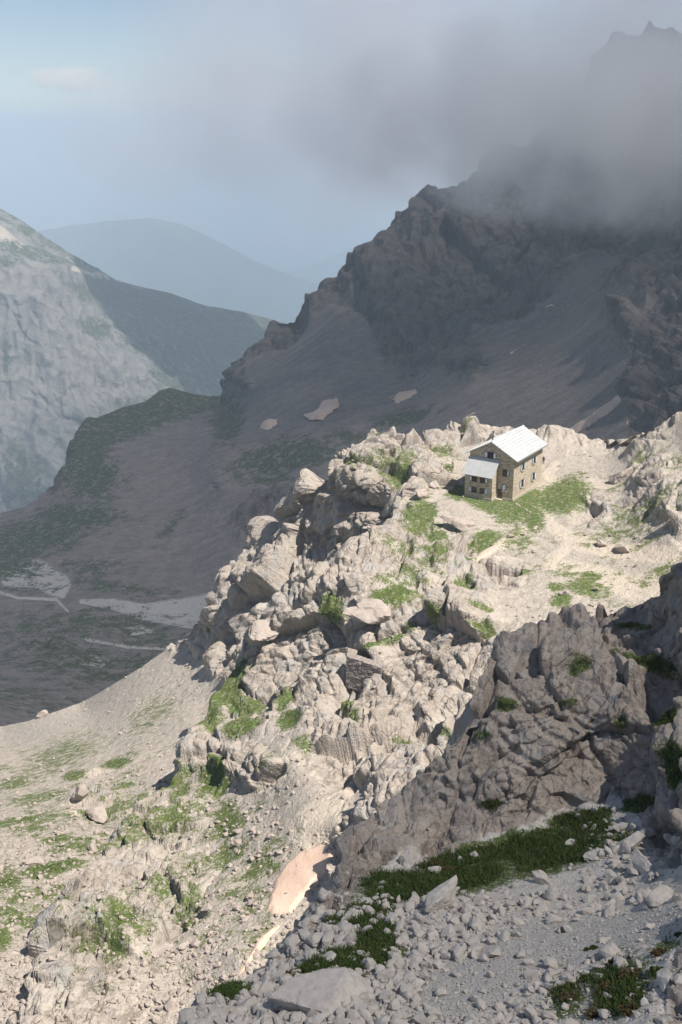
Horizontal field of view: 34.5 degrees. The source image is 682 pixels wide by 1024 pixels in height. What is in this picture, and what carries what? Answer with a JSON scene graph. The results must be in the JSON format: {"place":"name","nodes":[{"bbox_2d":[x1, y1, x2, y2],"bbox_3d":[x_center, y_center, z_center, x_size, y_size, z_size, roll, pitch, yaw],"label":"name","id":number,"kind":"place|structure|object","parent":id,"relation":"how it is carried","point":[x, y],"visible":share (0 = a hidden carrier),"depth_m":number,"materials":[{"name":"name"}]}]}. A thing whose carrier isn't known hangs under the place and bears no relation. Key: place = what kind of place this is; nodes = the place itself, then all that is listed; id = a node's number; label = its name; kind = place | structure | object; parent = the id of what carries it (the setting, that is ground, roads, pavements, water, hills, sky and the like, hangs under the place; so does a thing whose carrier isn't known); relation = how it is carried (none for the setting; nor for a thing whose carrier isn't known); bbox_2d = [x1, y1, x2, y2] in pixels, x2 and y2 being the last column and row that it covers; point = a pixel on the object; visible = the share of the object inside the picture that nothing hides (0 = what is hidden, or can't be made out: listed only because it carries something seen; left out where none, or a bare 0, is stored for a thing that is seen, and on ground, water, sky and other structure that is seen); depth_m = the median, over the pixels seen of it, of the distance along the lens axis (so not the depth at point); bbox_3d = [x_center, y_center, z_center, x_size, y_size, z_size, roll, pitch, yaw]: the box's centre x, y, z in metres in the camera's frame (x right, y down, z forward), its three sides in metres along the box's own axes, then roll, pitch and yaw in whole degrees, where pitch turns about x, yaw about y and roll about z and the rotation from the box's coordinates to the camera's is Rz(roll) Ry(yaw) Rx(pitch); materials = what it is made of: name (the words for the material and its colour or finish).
{"place":"outdoors","nodes":[
{"label":"outdoors","id":0,"kind":"place"},
{"bbox_2d":[0,209,285,512],"bbox_3d":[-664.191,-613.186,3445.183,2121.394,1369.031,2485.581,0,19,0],"label":"massif","id":1,"kind":"structure","parent":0,"point":[81,340],"depth_m":2865.68,"materials":[{"name":"grey stone"}]},
{"bbox_2d":[0,185,457,273],"bbox_3d":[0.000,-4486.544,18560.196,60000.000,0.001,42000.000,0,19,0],"label":"lowland","id":2,"kind":"structure","parent":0,"point":[287,229],"depth_m":26631.15,"materials":[{"name":"blue"}]},
{"bbox_2d":[37,218,319,323],"bbox_3d":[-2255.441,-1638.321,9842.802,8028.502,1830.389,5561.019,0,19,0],"label":"distant hills","id":3,"kind":"structure","parent":2,"relation":"on","point":[184,261],"depth_m":9835.41,"materials":[{"name":"blue"}]},
{"bbox_2d":[289,239,372,282],"bbox_3d":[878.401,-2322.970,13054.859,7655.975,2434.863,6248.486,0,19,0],"label":"distant ridge","id":4,"kind":"structure","parent":2,"relation":"on","point":[319,272],"depth_m":13123.87,"materials":[{"name":"blue"}]},
{"bbox_2d":[0,428,465,943],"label":"grass","id":5,"kind":"structure","parent":0,"point":[55,870],"depth_m":143.01,"materials":[{"name":"green plant"}]},
{"bbox_2d":[0,416,536,1023],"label":"ridge back","id":6,"kind":"structure","parent":0,"point":[362,494],"depth_m":219.48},
{"bbox_2d":[21,856,43,865],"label":"boulder","id":7,"kind":"object","parent":6,"relation":"on","point":[31,861],"visible":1,"depth_m":144.23,"materials":[{"name":"stone"}]},
{"bbox_2d":[36,710,48,717],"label":"boulder","id":8,"kind":"object","parent":6,"relation":"on","point":[43,713],"visible":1,"depth_m":282.09,"materials":[{"name":"stone"}]},
{"bbox_2d":[71,784,88,800],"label":"boulder","id":9,"kind":"object","parent":6,"relation":"on","point":[81,792],"visible":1,"depth_m":170.00,"materials":[{"name":"stone"}]},
{"bbox_2d":[88,842,96,852],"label":"boulder","id":10,"kind":"object","parent":6,"relation":"on","point":[92,846],"visible":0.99,"depth_m":146.63,"materials":[{"name":"stone"}]},
{"bbox_2d":[85,801,107,823],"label":"boulder","id":11,"kind":"object","parent":6,"relation":"on","point":[96,811],"visible":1,"depth_m":166.30,"materials":[{"name":"stone"}]},
{"bbox_2d":[415,488,426,498],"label":"boulder","id":12,"kind":"object","parent":6,"relation":"on","point":[421,493],"visible":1,"depth_m":201.69,"materials":[{"name":"stone"}]},
{"bbox_2d":[428,480,439,488],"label":"boulder","id":13,"kind":"object","parent":6,"relation":"on","point":[434,484],"visible":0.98,"depth_m":207.73,"materials":[{"name":"stone"}]},
{"bbox_2d":[0,21,681,725],"bbox_3d":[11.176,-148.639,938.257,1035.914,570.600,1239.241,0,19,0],"label":"mountain valley","id":14,"kind":"structure","parent":0,"point":[122,539],"depth_m":1062.11,"materials":[{"name":"grey stone"}]},
{"bbox_2d":[260,419,277,429],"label":"snow patch","id":15,"kind":"object","parent":14,"relation":"on","point":[267,424],"visible":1,"depth_m":1079.28,"materials":[{"name":"white snow"}]},
{"bbox_2d":[304,398,338,419],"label":"snow patch","id":16,"kind":"object","parent":14,"relation":"on","point":[324,409],"visible":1,"depth_m":1052.99,"materials":[{"name":"white snow"}]},
{"bbox_2d":[390,389,416,402],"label":"snow patch","id":17,"kind":"object","parent":14,"relation":"on","point":[400,396],"visible":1,"depth_m":1042.50,"materials":[{"name":"white snow"}]},
{"bbox_2d":[570,396,620,432],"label":"snow patch","id":18,"kind":"object","parent":14,"relation":"on","point":[605,409],"visible":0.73,"depth_m":808.25,"materials":[{"name":"white snow"}]},
{"bbox_2d":[0,0,681,184],"label":"sky","id":19,"kind":"structure","parent":0,"point":[93,92],"materials":[{"name":"grey"}]},
{"bbox_2d":[7,412,681,1023],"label":"ridge front","id":20,"kind":"structure","parent":0,"point":[431,656],"depth_m":152.58,"materials":[{"name":"beige stone"}]},
{"bbox_2d":[152,981,161,987],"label":"boulder","id":21,"kind":"object","parent":20,"relation":"on","point":[156,984],"visible":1,"depth_m":111.77,"materials":[{"name":"stone"}]},
{"bbox_2d":[152,942,172,957],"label":"boulder","id":22,"kind":"object","parent":20,"relation":"on","point":[160,948],"visible":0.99,"depth_m":117.20,"materials":[{"name":"stone"}]},
{"bbox_2d":[164,995,176,1012],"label":"boulder","id":23,"kind":"object","parent":20,"relation":"on","point":[169,1005],"visible":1,"depth_m":108.97,"materials":[{"name":"stone"}]},
{"bbox_2d":[178,942,189,949],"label":"boulder","id":24,"kind":"object","parent":20,"relation":"on","point":[183,945],"visible":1,"depth_m":116.01,"materials":[{"name":"stone"}]},
{"bbox_2d":[190,939,200,947],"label":"boulder","id":25,"kind":"object","parent":20,"relation":"on","point":[194,943],"visible":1,"depth_m":115.55,"materials":[{"name":"stone"}]},
{"bbox_2d":[200,904,212,912],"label":"boulder","id":26,"kind":"object","parent":20,"relation":"on","point":[206,908],"visible":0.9,"depth_m":122.24,"materials":[{"name":"stone"}]},
{"bbox_2d":[232,828,242,833],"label":"boulder","id":27,"kind":"object","parent":20,"relation":"on","point":[238,830],"visible":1,"depth_m":136.37,"materials":[{"name":"stone"}]},
{"bbox_2d":[246,893,253,900],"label":"boulder","id":28,"kind":"object","parent":20,"relation":"on","point":[249,896],"visible":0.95,"depth_m":120.17,"materials":[{"name":"stone"}]},
{"bbox_2d":[239,925,279,974],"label":"snow patch","id":29,"kind":"object","parent":20,"relation":"on","point":[261,943],"visible":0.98,"depth_m":111.71,"materials":[{"name":"white snow"}]},
{"bbox_2d":[247,619,278,641],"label":"boulder","id":30,"kind":"object","parent":20,"relation":"on","point":[261,629],"visible":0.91,"depth_m":171.65,"materials":[{"name":"stone"}]},
{"bbox_2d":[266,833,274,838],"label":"boulder","id":31,"kind":"object","parent":20,"relation":"on","point":[270,835],"visible":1,"depth_m":130.01,"materials":[{"name":"stone"}]},
{"bbox_2d":[266,844,334,914],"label":"snow patch","id":32,"kind":"object","parent":20,"relation":"on","point":[294,880],"visible":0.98,"depth_m":119.62,"materials":[{"name":"snow"}]},
{"bbox_2d":[38,484,634,956],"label":"grass","id":33,"kind":"structure","parent":20,"relation":"on","point":[288,700],"depth_m":160.74,"materials":[{"name":"green plant"}]},
{"bbox_2d":[0,418,679,1023],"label":"scree","id":34,"kind":"structure","parent":20,"relation":"on","point":[16,986],"depth_m":122.54,"materials":[{"name":"stone"}]},
{"bbox_2d":[346,652,384,691],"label":"stone wall","id":35,"kind":"structure","parent":20,"relation":"on","point":[359,668],"depth_m":155.47,"materials":[{"name":"grey stone"}]},
{"bbox_2d":[342,598,392,624],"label":"boulder","id":36,"kind":"object","parent":20,"relation":"on","point":[373,611],"visible":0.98,"depth_m":158.78,"materials":[{"name":"stone"}]},
{"bbox_2d":[439,514,475,530],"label":"boulder","id":37,"kind":"object","parent":20,"relation":"on","point":[461,523],"visible":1,"depth_m":186.24,"materials":[{"name":"stone"}]},
{"bbox_2d":[462,425,547,501],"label":"stone hut","id":38,"kind":"object","parent":20,"relation":"on","point":[507,466],"visible":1,"depth_m":201.29,"materials":[{"name":"stone"}]},
{"bbox_2d":[484,451,495,459],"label":"window","id":39,"kind":"structure","parent":38,"relation":"in","point":[491,455],"depth_m":200.44,"materials":[{"name":"grey glass"}]},
{"bbox_2d":[497,489,501,497],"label":"door","id":40,"kind":"structure","parent":38,"relation":"in","point":[499,494],"depth_m":201.54,"materials":[{"name":"brown wood"}]},
{"bbox_2d":[502,484,506,491],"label":"window","id":41,"kind":"structure","parent":38,"relation":"in","point":[503,485],"depth_m":200.66,"materials":[{"name":"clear glass"}]},
{"bbox_2d":[501,469,508,477],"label":"window","id":42,"kind":"structure","parent":38,"relation":"in","point":[505,473],"depth_m":199.70,"materials":[{"name":"grey glass"}]},
{"bbox_2d":[520,478,524,488],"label":"window","id":43,"kind":"structure","parent":38,"relation":"in","point":[522,482],"depth_m":203.02,"materials":[{"name":"grey glass"}]},
{"bbox_2d":[521,462,525,471],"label":"window","id":44,"kind":"structure","parent":38,"relation":"in","point":[523,465],"depth_m":201.93,"materials":[{"name":"grey glass"}]},
{"bbox_2d":[531,472,535,481],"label":"window","id":45,"kind":"structure","parent":38,"relation":"in","point":[533,477],"depth_m":207.00,"materials":[{"name":"grey glass"}]},
{"bbox_2d":[532,456,536,464],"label":"window","id":46,"kind":"structure","parent":38,"relation":"in","point":[534,460],"depth_m":205.99,"materials":[{"name":"grey glass"}]},
{"bbox_2d":[597,538,606,546],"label":"boulder","id":47,"kind":"object","parent":20,"relation":"on","point":[601,543],"visible":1,"depth_m":174.23,"materials":[{"name":"stone"}]},
{"bbox_2d":[608,467,633,484],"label":"boulder","id":48,"kind":"object","parent":20,"relation":"on","point":[615,478],"visible":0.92,"depth_m":200.53,"materials":[{"name":"stone"}]},
{"bbox_2d":[614,544,629,552],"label":"boulder","id":49,"kind":"object","parent":20,"relation":"on","point":[619,548],"visible":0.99,"depth_m":169.86,"materials":[{"name":"stone"}]},
{"bbox_2d":[191,561,681,1023],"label":"slope","id":50,"kind":"structure","parent":0,"point":[548,745],"depth_m":51.72,"materials":[{"name":"grey stone"}]},
{"bbox_2d":[220,981,239,987],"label":"shrub","id":51,"kind":"object","parent":50,"relation":"on","point":[228,983],"visible":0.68,"depth_m":37.70,"materials":[{"name":"green plant"}]},
{"bbox_2d":[283,967,303,976],"bbox_3d":[-1.518,15.977,37.921,0.963,0.308,0.666,0,19,0],"label":"shrub","id":52,"kind":"object","parent":50,"relation":"on","point":[289,972],"visible":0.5,"depth_m":38.00,"materials":[{"name":"green plant"}]},
{"bbox_2d":[343,909,362,921],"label":"boulder","id":53,"kind":"object","parent":50,"relation":"on","point":[351,912],"visible":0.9,"depth_m":42.32,"materials":[{"name":"grey stone"}]},
{"bbox_2d":[377,983,384,989],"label":"boulder","id":54,"kind":"object","parent":50,"relation":"on","point":[381,986],"visible":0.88,"depth_m":35.35,"materials":[{"name":"grey stone"}]},
{"bbox_2d":[399,845,416,866],"bbox_3d":[2.995,15.446,48.902,0.818,0.840,0.997,1,19,4],"label":"boulder","id":55,"kind":"object","parent":50,"relation":"on","point":[408,856],"visible":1,"depth_m":48.68,"materials":[{"name":"grey stone"}]},
{"bbox_2d":[409,978,425,987],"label":"boulder","id":56,"kind":"object","parent":50,"relation":"on","point":[415,982],"visible":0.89,"depth_m":35.32,"materials":[{"name":"grey stone"}]},
{"bbox_2d":[176,823,681,1023],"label":"gravel","id":57,"kind":"structure","parent":50,"relation":"on","point":[521,969],"depth_m":35.77,"materials":[{"name":"grey gravel"}]},
{"bbox_2d":[178,790,681,1023],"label":"scree","id":58,"kind":"structure","parent":50,"relation":"on","point":[355,1010],"depth_m":37.47,"materials":[{"name":"grey stone"}]},
{"bbox_2d":[270,967,374,1013],"bbox_3d":[-0.312,15.496,34.973,3.288,1.506,2.205,10,22,26],"label":"boulder","id":59,"kind":"object","parent":58,"relation":"on","point":[330,990],"visible":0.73,"depth_m":34.66,"materials":[{"name":"grey stone"}]},
{"bbox_2d":[427,866,440,872],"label":"boulder","id":60,"kind":"object","parent":50,"relation":"on","point":[436,869],"visible":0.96,"depth_m":47.21,"materials":[{"name":"grey stone"}]},
{"bbox_2d":[424,858,449,869],"bbox_3d":[4.245,15.359,47.845,1.280,0.414,1.122,7,21,20],"label":"shrub","id":61,"kind":"object","parent":50,"relation":"on","point":[433,863],"visible":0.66,"depth_m":47.92,"materials":[{"name":"green plant"}]},
{"bbox_2d":[424,875,457,912],"bbox_3d":[3.751,14.774,41.989,1.838,1.247,0.805,-13,23,-32],"label":"boulder","id":62,"kind":"object","parent":50,"relation":"on","point":[441,896],"visible":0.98,"depth_m":41.77,"materials":[{"name":"grey stone"}]},
{"bbox_2d":[204,620,681,1018],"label":"grass","id":63,"kind":"structure","parent":50,"relation":"on","point":[368,940],"depth_m":46.23,"materials":[{"name":"green plant"}]},
{"bbox_2d":[442,865,460,872],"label":"shrub","id":64,"kind":"object","parent":50,"relation":"on","point":[450,868],"visible":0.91,"depth_m":47.04,"materials":[{"name":"green plant"}]},
{"bbox_2d":[460,1019,472,1023],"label":"stone","id":65,"kind":"object","parent":50,"relation":"on","point":[469,1021],"visible":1,"depth_m":31.92,"materials":[{"name":"grey stone"}]},
{"bbox_2d":[464,1012,478,1023],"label":"stone","id":66,"kind":"object","parent":50,"relation":"on","point":[470,1016],"visible":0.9,"depth_m":32.12,"materials":[{"name":"grey stone"}]},
{"bbox_2d":[469,851,478,857],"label":"boulder","id":67,"kind":"object","parent":50,"relation":"on","point":[475,854],"visible":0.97,"depth_m":48.39,"materials":[{"name":"grey stone"}]},
{"bbox_2d":[488,913,497,923],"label":"boulder","id":68,"kind":"object","parent":50,"relation":"on","point":[491,916],"visible":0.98,"depth_m":40.37,"materials":[{"name":"grey stone"}]},
{"bbox_2d":[532,871,552,884],"bbox_3d":[8.172,14.854,44.326,0.562,0.428,1.136,-2,16,-45],"label":"boulder","id":69,"kind":"object","parent":50,"relation":"on","point":[539,878],"visible":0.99,"depth_m":44.18,"materials":[{"name":"grey stone"}]},
{"bbox_2d":[543,1018,558,1023],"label":"stone","id":70,"kind":"object","parent":50,"relation":"on","point":[547,1021],"visible":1,"depth_m":30.40,"materials":[{"name":"grey stone"}]},
{"bbox_2d":[557,990,579,1001],"bbox_3d":[6.769,14.383,32.617,0.691,0.246,0.548,0,19,0],"label":"shrub","id":71,"kind":"object","parent":50,"relation":"on","point":[563,995],"visible":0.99,"depth_m":32.59,"materials":[{"name":"green plant"}]},
{"bbox_2d":[565,838,575,844],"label":"boulder","id":72,"kind":"object","parent":50,"relation":"on","point":[569,842],"visible":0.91,"depth_m":48.13,"materials":[{"name":"grey stone"}]},
{"bbox_2d":[579,973,593,982],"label":"shrub","id":73,"kind":"object","parent":50,"relation":"on","point":[583,977],"visible":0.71,"depth_m":33.63,"materials":[{"name":"green plant"}]},
{"bbox_2d":[582,894,596,902],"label":"boulder","id":74,"kind":"object","parent":50,"relation":"on","point":[589,898],"visible":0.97,"depth_m":41.42,"materials":[{"name":"grey stone"}]},
{"bbox_2d":[583,849,599,860],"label":"boulder","id":75,"kind":"object","parent":50,"relation":"on","point":[593,855],"visible":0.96,"depth_m":45.57,"materials":[{"name":"grey stone"}]},
{"bbox_2d":[583,1006,600,1019],"bbox_3d":[7.209,14.123,30.950,0.760,0.253,0.533,0,19,0],"label":"shrub","id":76,"kind":"object","parent":50,"relation":"on","point":[592,1012],"visible":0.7,"depth_m":30.93,"materials":[{"name":"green plant"}]},
{"bbox_2d":[589,944,598,949],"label":"shrub","id":77,"kind":"object","parent":50,"relation":"on","point":[593,947],"visible":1,"depth_m":36.26,"materials":[{"name":"green plant"}]},
{"bbox_2d":[594,981,613,995],"bbox_3d":[7.844,14.077,32.286,0.690,0.267,0.665,11,22,28],"label":"shrub","id":78,"kind":"object","parent":50,"relation":"on","point":[600,986],"visible":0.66,"depth_m":32.35,"materials":[{"name":"green plant"}]},
{"bbox_2d":[604,846,612,855],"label":"boulder","id":79,"kind":"object","parent":50,"relation":"on","point":[607,850],"visible":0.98,"depth_m":45.34,"materials":[{"name":"grey stone"}]},
{"bbox_2d":[611,822,629,831],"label":"boulder","id":80,"kind":"object","parent":50,"relation":"on","point":[620,826],"visible":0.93,"depth_m":47.50,"materials":[{"name":"grey stone"}]},
{"bbox_2d":[617,1001,639,1018],"bbox_3d":[7.989,13.637,30.132,0.840,0.290,0.585,-6,20,-16],"label":"shrub","id":81,"kind":"object","parent":50,"relation":"on","point":[628,1007],"visible":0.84,"depth_m":30.13,"materials":[{"name":"brown plant"}]},
{"bbox_2d":[618,966,642,979],"bbox_3d":[8.653,13.753,32.662,0.892,0.274,0.684,0,19,0],"label":"shrub","id":82,"kind":"object","parent":50,"relation":"on","point":[628,973],"visible":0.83,"depth_m":32.67,"materials":[{"name":"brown plant"}]},
{"bbox_2d":[618,831,644,851],"bbox_3d":[11.935,13.729,45.505,1.296,0.672,0.843,-11,22,-28],"label":"boulder","id":83,"kind":"object","parent":50,"relation":"on","point":[636,838],"visible":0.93,"depth_m":45.41,"materials":[{"name":"grey stone"}]},
{"bbox_2d":[629,848,653,873],"bbox_3d":[11.779,13.767,42.706,0.574,0.993,1.376,3,6,-24],"label":"boulder","id":84,"kind":"object","parent":50,"relation":"on","point":[641,864],"visible":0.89,"depth_m":42.64,"materials":[{"name":"grey stone"}]},
{"bbox_2d":[645,966,662,977],"bbox_3d":[9.235,13.417,32.050,0.703,0.230,0.562,-11,22,-28],"label":"shrub","id":85,"kind":"object","parent":50,"relation":"on","point":[651,972],"visible":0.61,"depth_m":32.02,"materials":[{"name":"green plant"}]},
{"bbox_2d":[649,947,667,957],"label":"shrub","id":86,"kind":"object","parent":50,"relation":"on","point":[658,952],"visible":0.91,"depth_m":33.37,"materials":[{"name":"brown plant"}]},
{"bbox_2d":[646,884,673,906],"bbox_3d":[11.288,13.515,38.642,1.254,0.380,0.638,-16,25,-39],"label":"boulder","id":87,"kind":"object","parent":50,"relation":"on","point":[660,894],"visible":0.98,"depth_m":38.51,"materials":[{"name":"grey stone"}]},
{"bbox_2d":[656,968,672,993],"bbox_3d":[9.139,13.180,30.901,0.441,0.503,0.969,-10,21,6],"label":"boulder","id":88,"kind":"object","parent":50,"relation":"on","point":[664,976],"visible":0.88,"depth_m":30.81,"materials":[{"name":"grey stone"}]},
{"bbox_2d":[661,711,671,718],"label":"shrub","id":89,"kind":"object","parent":50,"relation":"on","point":[664,716],"visible":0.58,"depth_m":50.17,"materials":[{"name":"green plant"}]},
{"bbox_2d":[673,931,681,937],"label":"shrub","id":90,"kind":"object","parent":50,"relation":"on","point":[676,934],"visible":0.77,"depth_m":34.45,"materials":[{"name":"green plant"}]}
]}

